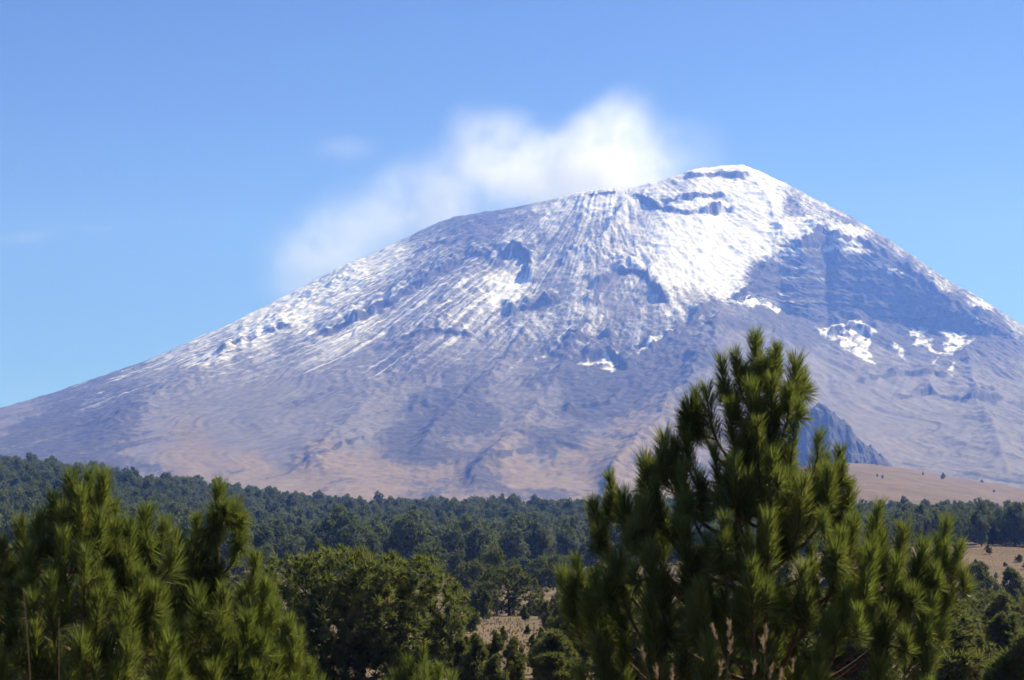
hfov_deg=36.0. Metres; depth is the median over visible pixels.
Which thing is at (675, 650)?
pine sapling
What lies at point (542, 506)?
forest pine
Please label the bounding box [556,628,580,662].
pine sapling
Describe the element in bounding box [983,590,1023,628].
pine sapling
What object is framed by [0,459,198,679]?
pine tree
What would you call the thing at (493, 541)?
forest pine
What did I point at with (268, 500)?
forest pine
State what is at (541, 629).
pine sapling
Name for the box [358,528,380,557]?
forest pine
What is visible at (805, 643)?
pine sapling
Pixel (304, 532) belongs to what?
forest pine
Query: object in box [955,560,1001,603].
pine tree
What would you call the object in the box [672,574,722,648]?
pine sapling
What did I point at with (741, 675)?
pine sapling
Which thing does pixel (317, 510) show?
forest pine
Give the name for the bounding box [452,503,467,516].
forest pine
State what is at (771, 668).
grass stalk
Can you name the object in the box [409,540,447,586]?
forest pine
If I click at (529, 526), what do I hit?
forest pine
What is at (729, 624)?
grass stalk
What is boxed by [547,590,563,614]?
pine sapling
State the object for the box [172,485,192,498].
forest pine
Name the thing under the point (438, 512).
forest pine
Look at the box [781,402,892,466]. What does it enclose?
rock outcrop
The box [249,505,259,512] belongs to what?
forest pine
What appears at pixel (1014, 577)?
pine tree
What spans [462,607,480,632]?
pine sapling
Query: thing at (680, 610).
pine sapling
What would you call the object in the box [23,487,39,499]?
forest pine
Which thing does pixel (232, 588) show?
pine sapling
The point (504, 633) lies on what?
pine sapling
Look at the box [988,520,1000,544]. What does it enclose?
forest pine
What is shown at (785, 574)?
pine sapling
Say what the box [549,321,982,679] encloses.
pine tree
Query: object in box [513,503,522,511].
forest pine
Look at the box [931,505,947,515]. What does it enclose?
forest pine
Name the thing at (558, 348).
volcano
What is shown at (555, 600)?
pine sapling
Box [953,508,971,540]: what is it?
forest pine
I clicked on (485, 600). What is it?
pine sapling
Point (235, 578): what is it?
pine sapling
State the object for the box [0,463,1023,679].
ground
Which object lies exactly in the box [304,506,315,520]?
forest pine
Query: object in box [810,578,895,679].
pine sapling
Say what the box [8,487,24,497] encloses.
forest pine
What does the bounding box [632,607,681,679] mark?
pine sapling
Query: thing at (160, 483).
forest pine
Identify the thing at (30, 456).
forest pine
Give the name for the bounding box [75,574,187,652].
pine sapling
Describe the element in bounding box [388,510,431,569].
forest pine
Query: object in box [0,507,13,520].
forest pine
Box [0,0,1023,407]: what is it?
sky
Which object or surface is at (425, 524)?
forest pine
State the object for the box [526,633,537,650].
pine sapling
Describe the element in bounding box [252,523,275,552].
forest pine
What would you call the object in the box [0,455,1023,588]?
forest
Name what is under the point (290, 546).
forest pine
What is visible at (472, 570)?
pine tree
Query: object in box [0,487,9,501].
forest pine
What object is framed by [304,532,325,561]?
forest pine
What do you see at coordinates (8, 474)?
forest pine
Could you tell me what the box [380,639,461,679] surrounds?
pine tree
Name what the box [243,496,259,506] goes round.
forest pine
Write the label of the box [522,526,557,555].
forest pine
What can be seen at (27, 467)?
forest pine
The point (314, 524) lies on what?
forest pine
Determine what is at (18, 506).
forest pine
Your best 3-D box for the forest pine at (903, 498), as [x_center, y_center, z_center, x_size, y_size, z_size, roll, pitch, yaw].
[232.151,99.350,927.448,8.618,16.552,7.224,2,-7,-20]
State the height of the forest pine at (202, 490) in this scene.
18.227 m
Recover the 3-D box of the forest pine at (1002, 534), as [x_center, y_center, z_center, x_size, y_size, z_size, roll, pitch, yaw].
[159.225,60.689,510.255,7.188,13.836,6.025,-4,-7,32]
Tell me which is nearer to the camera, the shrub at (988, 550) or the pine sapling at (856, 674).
the pine sapling at (856, 674)
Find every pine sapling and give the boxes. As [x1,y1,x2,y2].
[1,584,73,631]
[37,611,67,673]
[60,627,78,676]
[62,624,113,679]
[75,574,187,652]
[150,657,160,679]
[187,616,237,679]
[222,570,236,600]
[228,573,252,600]
[230,600,240,626]
[235,565,249,583]
[443,604,460,634]
[447,637,474,679]
[457,632,489,679]
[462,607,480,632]
[463,635,471,650]
[477,589,493,620]
[477,652,509,679]
[482,662,507,679]
[484,628,506,667]
[499,625,508,641]
[501,635,529,679]
[519,605,529,620]
[519,646,525,658]
[523,625,531,633]
[525,628,586,679]
[525,642,544,679]
[526,602,532,612]
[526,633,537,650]
[534,599,545,617]
[534,615,559,641]
[536,600,551,630]
[536,626,544,639]
[542,594,594,669]
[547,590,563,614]
[547,637,574,679]
[548,592,558,608]
[551,603,559,621]
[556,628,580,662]
[571,608,642,679]
[617,551,645,598]
[621,576,658,612]
[625,596,642,663]
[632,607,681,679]
[669,621,722,679]
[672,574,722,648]
[676,602,715,643]
[723,573,740,597]
[727,585,748,672]
[735,593,771,678]
[769,582,831,678]
[771,561,795,587]
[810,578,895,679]
[812,621,896,679]
[814,586,824,620]
[820,579,828,592]
[823,579,839,602]
[875,604,901,675]
[892,592,986,642]
[908,591,990,679]
[957,630,998,674]
[963,603,984,635]
[966,597,990,640]
[982,611,1020,655]
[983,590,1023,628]
[983,611,1022,655]
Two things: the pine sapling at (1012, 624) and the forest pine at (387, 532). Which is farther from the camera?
the forest pine at (387, 532)
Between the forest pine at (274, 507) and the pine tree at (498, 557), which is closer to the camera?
the pine tree at (498, 557)
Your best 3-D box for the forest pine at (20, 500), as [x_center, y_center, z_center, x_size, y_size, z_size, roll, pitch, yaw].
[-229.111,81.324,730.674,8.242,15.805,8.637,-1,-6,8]
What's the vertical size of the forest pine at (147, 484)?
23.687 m
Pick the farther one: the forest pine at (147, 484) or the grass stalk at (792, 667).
the forest pine at (147, 484)
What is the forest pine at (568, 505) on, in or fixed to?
on the ground at (894, 484)
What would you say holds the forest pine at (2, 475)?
on the ground at (894, 484)
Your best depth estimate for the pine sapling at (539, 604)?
200.48 m
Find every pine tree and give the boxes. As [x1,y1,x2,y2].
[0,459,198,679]
[151,471,331,679]
[254,540,472,679]
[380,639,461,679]
[440,557,486,602]
[460,562,548,615]
[475,546,506,598]
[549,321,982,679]
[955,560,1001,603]
[961,587,1023,628]
[979,628,1023,679]
[1000,566,1023,604]
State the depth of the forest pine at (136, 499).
793.61 m
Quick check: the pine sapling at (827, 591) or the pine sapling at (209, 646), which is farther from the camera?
the pine sapling at (827, 591)
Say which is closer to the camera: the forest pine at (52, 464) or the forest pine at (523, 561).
the forest pine at (523, 561)
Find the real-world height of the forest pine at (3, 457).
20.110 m
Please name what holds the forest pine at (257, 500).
on the ground at (894, 484)
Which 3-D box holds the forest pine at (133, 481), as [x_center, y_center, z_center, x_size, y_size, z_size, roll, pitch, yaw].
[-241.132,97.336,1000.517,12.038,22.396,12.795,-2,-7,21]
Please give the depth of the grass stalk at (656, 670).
10.08 m
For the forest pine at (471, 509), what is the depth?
983.16 m
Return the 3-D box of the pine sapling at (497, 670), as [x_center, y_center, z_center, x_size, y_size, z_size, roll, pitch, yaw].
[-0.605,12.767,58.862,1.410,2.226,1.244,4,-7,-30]
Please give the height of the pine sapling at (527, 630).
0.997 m
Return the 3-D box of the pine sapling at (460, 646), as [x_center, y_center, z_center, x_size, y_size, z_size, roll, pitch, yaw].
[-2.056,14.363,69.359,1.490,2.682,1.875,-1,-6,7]
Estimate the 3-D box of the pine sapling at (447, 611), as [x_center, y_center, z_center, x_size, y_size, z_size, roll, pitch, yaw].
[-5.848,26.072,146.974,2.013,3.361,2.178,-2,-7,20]
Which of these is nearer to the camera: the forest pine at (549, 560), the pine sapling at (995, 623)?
the pine sapling at (995, 623)
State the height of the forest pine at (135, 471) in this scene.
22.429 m
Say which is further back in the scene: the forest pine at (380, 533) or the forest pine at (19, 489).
the forest pine at (19, 489)
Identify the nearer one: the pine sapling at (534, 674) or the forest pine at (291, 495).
the pine sapling at (534, 674)
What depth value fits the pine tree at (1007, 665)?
44.93 m
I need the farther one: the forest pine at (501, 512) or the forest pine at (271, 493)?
the forest pine at (271, 493)
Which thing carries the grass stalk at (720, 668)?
on the ground at (894, 484)
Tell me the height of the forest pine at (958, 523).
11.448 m
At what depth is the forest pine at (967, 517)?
525.73 m
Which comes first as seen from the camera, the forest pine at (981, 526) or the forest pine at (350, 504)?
the forest pine at (981, 526)
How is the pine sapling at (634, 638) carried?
on the ground at (894, 484)
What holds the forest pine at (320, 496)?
on the ground at (894, 484)
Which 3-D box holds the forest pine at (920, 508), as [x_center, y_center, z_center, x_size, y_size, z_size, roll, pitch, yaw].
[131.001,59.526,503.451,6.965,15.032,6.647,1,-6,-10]
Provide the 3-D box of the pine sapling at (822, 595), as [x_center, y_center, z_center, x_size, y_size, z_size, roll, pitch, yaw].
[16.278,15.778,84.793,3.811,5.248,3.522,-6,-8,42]
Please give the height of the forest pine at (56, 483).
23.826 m
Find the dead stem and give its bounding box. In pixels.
[23,590,30,679]
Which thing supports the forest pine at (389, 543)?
on the ground at (894, 484)
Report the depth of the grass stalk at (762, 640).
9.85 m
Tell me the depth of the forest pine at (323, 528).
498.75 m
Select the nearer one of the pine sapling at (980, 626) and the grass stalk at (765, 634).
the grass stalk at (765, 634)
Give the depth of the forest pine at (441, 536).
506.96 m
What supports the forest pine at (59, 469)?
on the ground at (894, 484)
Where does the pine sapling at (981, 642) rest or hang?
on the ground at (894, 484)
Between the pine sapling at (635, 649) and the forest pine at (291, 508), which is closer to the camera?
the pine sapling at (635, 649)
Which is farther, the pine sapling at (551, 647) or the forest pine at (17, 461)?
the forest pine at (17, 461)
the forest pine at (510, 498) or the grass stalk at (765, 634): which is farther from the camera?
the forest pine at (510, 498)
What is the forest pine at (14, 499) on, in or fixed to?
on the ground at (894, 484)
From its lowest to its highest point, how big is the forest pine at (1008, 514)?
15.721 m
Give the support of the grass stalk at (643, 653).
on the ground at (894, 484)
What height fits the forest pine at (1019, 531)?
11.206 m
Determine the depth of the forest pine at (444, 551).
430.69 m
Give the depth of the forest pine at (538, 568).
333.89 m
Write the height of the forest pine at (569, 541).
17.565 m
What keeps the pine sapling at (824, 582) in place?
on the ground at (894, 484)
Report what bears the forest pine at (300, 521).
on the ground at (894, 484)
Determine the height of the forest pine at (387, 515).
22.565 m
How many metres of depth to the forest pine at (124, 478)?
1013.91 m
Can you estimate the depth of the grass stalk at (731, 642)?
9.60 m
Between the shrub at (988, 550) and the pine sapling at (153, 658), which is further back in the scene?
the shrub at (988, 550)
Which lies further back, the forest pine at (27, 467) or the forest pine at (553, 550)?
the forest pine at (27, 467)
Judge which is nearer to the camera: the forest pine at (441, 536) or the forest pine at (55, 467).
the forest pine at (441, 536)
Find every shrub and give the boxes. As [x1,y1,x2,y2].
[984,544,991,553]
[1014,554,1022,561]
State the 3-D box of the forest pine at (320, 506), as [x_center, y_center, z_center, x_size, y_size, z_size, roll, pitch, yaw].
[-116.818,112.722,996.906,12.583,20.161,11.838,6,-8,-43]
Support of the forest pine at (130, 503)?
on the ground at (894, 484)
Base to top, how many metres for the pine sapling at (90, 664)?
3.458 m
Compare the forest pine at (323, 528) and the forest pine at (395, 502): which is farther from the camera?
the forest pine at (395, 502)
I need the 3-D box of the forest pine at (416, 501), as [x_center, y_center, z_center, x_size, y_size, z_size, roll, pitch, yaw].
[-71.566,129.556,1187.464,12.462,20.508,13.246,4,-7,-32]
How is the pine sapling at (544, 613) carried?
on the ground at (894, 484)
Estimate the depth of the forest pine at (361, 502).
1159.43 m
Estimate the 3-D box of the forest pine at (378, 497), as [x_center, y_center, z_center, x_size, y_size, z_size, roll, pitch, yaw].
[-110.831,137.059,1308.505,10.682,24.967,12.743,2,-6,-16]
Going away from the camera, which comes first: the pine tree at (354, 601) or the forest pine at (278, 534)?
the pine tree at (354, 601)
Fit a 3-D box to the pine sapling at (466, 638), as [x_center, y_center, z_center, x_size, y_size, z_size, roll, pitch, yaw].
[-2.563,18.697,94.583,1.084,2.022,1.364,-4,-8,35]
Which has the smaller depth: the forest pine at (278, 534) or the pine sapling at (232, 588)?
the pine sapling at (232, 588)
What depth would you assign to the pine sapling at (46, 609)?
106.69 m
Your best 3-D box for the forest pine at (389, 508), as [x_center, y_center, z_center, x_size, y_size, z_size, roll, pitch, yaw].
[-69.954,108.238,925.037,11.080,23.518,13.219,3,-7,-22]
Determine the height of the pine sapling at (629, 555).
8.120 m
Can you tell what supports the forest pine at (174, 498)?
on the ground at (894, 484)
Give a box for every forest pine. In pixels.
[0,455,11,460]
[0,464,5,481]
[0,485,8,507]
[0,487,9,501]
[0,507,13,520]
[3,458,15,466]
[3,470,16,481]
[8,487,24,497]
[8,492,27,505]
[10,477,23,487]
[12,457,24,468]
[12,498,23,505]
[13,503,24,510]
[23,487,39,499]
[25,451,40,461]
[25,463,30,472]
[25,470,41,485]
[26,475,38,492]
[33,461,50,469]
[48,460,58,470]
[50,475,63,488]
[53,465,67,476]
[54,463,68,471]
[94,476,116,494]
[112,470,120,479]
[115,486,123,494]
[116,469,133,483]
[125,499,137,508]
[129,476,141,485]
[129,488,142,499]
[130,466,140,477]
[133,495,144,505]
[140,479,154,491]
[144,490,154,500]
[154,478,170,495]
[162,496,179,508]
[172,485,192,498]
[181,477,200,493]
[187,500,203,510]
[198,487,207,494]
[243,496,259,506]
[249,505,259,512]
[251,508,262,518]
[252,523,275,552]
[253,498,265,506]
[256,542,276,565]
[260,511,273,520]
[264,486,279,499]
[265,497,271,508]
[266,500,279,513]
[269,518,291,534]
[272,524,287,573]
[275,533,305,574]
[285,492,298,506]
[289,506,303,515]
[292,516,309,535]
[295,525,311,545]
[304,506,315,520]
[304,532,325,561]
[311,522,316,531]
[312,515,336,572]
[313,489,326,504]
[313,507,321,516]
[318,502,330,511]
[326,503,339,511]
[327,503,369,564]
[333,524,364,572]
[343,497,356,512]
[357,498,371,506]
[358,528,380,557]
[360,504,372,517]
[361,518,385,558]
[366,518,390,570]
[373,491,383,505]
[381,511,391,521]
[382,533,401,562]
[384,503,397,511]
[385,505,398,517]
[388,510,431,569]
[389,499,399,507]
[406,504,419,510]
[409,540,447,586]
[413,498,419,505]
[417,519,431,531]
[427,524,436,541]
[433,507,444,516]
[436,513,447,524]
[437,523,454,542]
[440,525,466,572]
[441,548,451,580]
[443,548,465,577]
[450,512,476,575]
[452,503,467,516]
[464,505,479,513]
[465,525,492,569]
[467,525,499,559]
[484,508,501,522]
[485,532,499,571]
[491,526,504,539]
[497,527,531,566]
[498,505,513,518]
[502,493,517,506]
[502,556,521,583]
[508,511,518,523]
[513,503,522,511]
[514,519,526,555]
[518,556,530,580]
[522,511,540,520]
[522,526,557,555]
[523,518,540,536]
[526,520,553,559]
[526,555,550,592]
[533,498,549,510]
[543,553,558,589]
[548,524,560,538]
[548,553,575,587]
[549,532,556,554]
[551,507,564,517]
[555,527,584,556]
[558,530,579,556]
[561,497,575,510]
[567,513,584,523]
[576,499,586,504]
[894,502,902,508]
[900,495,911,503]
[900,511,924,544]
[913,504,932,541]
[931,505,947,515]
[940,514,963,544]
[943,511,967,537]
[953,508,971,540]
[958,510,969,540]
[969,509,986,542]
[971,513,991,546]
[983,514,996,543]
[984,499,995,510]
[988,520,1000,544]
[991,508,1009,544]
[999,503,1023,545]
[1005,515,1023,545]
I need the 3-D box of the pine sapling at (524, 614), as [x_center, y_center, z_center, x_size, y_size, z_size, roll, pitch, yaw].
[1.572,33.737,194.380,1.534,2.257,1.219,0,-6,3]
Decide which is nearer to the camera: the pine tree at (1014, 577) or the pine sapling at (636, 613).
the pine sapling at (636, 613)
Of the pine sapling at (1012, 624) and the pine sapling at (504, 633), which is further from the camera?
the pine sapling at (504, 633)
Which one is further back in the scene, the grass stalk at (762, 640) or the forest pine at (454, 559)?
the forest pine at (454, 559)
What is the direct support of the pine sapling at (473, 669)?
on the ground at (894, 484)
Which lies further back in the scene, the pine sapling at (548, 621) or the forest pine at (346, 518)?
the forest pine at (346, 518)
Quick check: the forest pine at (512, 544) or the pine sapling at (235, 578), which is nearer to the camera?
the pine sapling at (235, 578)
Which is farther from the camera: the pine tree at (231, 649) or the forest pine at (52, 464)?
the forest pine at (52, 464)
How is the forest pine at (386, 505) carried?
on the ground at (894, 484)
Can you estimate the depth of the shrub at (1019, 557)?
411.79 m
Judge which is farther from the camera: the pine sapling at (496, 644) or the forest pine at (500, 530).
the forest pine at (500, 530)
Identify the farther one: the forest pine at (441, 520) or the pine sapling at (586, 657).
the forest pine at (441, 520)
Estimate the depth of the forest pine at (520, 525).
577.05 m
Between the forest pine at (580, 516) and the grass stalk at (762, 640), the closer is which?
the grass stalk at (762, 640)
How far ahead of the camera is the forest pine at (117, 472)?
1084.20 m
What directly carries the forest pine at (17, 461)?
on the ground at (894, 484)
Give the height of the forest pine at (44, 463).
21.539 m
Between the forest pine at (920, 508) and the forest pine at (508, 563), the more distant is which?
the forest pine at (920, 508)
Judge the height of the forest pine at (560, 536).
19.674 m
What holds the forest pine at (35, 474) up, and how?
on the ground at (894, 484)
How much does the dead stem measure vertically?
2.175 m
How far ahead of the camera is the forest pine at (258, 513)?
781.22 m
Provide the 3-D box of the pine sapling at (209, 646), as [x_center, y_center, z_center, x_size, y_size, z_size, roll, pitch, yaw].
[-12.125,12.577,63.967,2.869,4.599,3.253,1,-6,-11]
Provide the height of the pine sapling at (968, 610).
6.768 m
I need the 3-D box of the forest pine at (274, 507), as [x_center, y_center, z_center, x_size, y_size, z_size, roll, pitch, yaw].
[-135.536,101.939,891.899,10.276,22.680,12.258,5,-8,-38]
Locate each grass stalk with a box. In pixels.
[636,644,648,678]
[653,663,658,679]
[710,622,730,678]
[718,659,724,679]
[726,618,730,667]
[726,638,732,679]
[758,635,768,677]
[763,626,768,666]
[768,662,775,678]
[788,658,795,676]
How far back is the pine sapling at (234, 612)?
77.70 m
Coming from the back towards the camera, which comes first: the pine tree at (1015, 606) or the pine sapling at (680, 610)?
the pine tree at (1015, 606)
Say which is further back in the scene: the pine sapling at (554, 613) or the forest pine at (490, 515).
the forest pine at (490, 515)
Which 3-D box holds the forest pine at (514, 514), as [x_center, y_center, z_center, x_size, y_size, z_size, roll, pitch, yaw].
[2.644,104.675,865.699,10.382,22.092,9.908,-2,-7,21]
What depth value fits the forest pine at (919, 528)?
497.34 m
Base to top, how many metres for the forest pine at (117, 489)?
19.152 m
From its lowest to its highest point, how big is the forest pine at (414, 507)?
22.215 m
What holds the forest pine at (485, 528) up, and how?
on the ground at (894, 484)
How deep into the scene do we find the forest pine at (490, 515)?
930.76 m
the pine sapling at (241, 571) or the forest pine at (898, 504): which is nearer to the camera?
the pine sapling at (241, 571)
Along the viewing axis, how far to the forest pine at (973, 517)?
505.19 m
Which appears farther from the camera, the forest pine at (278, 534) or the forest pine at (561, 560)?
the forest pine at (278, 534)
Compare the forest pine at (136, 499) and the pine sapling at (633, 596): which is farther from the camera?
the forest pine at (136, 499)
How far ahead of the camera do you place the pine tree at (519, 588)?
211.62 m
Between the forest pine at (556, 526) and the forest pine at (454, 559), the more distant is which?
the forest pine at (556, 526)
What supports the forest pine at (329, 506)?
on the ground at (894, 484)
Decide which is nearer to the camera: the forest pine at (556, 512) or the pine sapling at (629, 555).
the pine sapling at (629, 555)
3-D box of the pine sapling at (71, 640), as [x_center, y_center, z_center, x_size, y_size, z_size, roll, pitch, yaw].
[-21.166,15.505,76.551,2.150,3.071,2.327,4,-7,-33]
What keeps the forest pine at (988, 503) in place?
on the ground at (894, 484)
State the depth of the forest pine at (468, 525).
492.73 m
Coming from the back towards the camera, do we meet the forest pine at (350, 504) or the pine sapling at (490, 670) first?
the forest pine at (350, 504)
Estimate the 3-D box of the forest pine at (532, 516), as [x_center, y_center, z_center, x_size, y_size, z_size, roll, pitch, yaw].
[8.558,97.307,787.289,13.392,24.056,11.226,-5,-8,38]
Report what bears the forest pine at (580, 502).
on the ground at (894, 484)
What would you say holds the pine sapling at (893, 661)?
on the ground at (894, 484)
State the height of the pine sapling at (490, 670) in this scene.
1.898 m
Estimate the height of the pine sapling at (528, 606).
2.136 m
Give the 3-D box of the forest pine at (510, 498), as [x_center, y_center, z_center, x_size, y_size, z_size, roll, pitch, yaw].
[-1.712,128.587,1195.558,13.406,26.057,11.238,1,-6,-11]
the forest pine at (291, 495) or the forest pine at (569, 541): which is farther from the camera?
the forest pine at (291, 495)
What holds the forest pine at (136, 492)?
on the ground at (894, 484)
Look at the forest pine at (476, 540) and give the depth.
464.09 m
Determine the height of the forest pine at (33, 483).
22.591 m
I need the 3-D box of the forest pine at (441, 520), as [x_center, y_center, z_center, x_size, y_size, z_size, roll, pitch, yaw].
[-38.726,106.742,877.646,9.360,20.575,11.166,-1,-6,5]
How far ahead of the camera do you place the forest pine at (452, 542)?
471.61 m
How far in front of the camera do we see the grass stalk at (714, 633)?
9.61 m
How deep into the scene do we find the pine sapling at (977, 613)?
107.21 m
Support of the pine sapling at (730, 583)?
on the ground at (894, 484)
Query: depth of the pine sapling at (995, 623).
84.23 m
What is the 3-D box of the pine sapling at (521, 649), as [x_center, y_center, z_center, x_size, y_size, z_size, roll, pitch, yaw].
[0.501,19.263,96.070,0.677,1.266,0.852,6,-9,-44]
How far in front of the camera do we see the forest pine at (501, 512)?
972.18 m
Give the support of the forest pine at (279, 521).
on the ground at (894, 484)
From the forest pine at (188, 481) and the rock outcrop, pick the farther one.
the rock outcrop
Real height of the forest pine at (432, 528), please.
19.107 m
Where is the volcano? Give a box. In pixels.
[0,164,1023,503]
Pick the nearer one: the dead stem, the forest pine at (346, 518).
the dead stem
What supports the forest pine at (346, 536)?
on the ground at (894, 484)
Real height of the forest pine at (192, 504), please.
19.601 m
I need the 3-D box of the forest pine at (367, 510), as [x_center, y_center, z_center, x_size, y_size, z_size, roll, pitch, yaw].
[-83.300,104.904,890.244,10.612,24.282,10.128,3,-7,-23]
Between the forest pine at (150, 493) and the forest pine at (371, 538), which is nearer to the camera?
the forest pine at (371, 538)
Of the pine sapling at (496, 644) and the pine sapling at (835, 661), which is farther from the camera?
the pine sapling at (496, 644)
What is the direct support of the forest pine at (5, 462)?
on the ground at (894, 484)
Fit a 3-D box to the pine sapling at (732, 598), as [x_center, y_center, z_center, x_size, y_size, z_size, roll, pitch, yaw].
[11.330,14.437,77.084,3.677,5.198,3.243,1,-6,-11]
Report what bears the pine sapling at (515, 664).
on the ground at (894, 484)
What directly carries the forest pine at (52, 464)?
on the ground at (894, 484)
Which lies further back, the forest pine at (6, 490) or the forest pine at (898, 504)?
the forest pine at (898, 504)
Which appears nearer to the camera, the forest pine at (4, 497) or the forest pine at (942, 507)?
the forest pine at (942, 507)
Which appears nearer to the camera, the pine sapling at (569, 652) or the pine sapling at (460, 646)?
the pine sapling at (460, 646)
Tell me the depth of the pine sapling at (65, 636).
79.11 m
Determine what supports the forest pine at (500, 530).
on the ground at (894, 484)
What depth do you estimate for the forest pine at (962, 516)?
506.78 m
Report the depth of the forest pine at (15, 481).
891.90 m
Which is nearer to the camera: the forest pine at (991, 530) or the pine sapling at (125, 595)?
the pine sapling at (125, 595)
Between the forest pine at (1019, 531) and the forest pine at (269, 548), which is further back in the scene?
the forest pine at (1019, 531)
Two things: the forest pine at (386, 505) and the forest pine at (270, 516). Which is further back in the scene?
the forest pine at (386, 505)
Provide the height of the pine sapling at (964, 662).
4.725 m

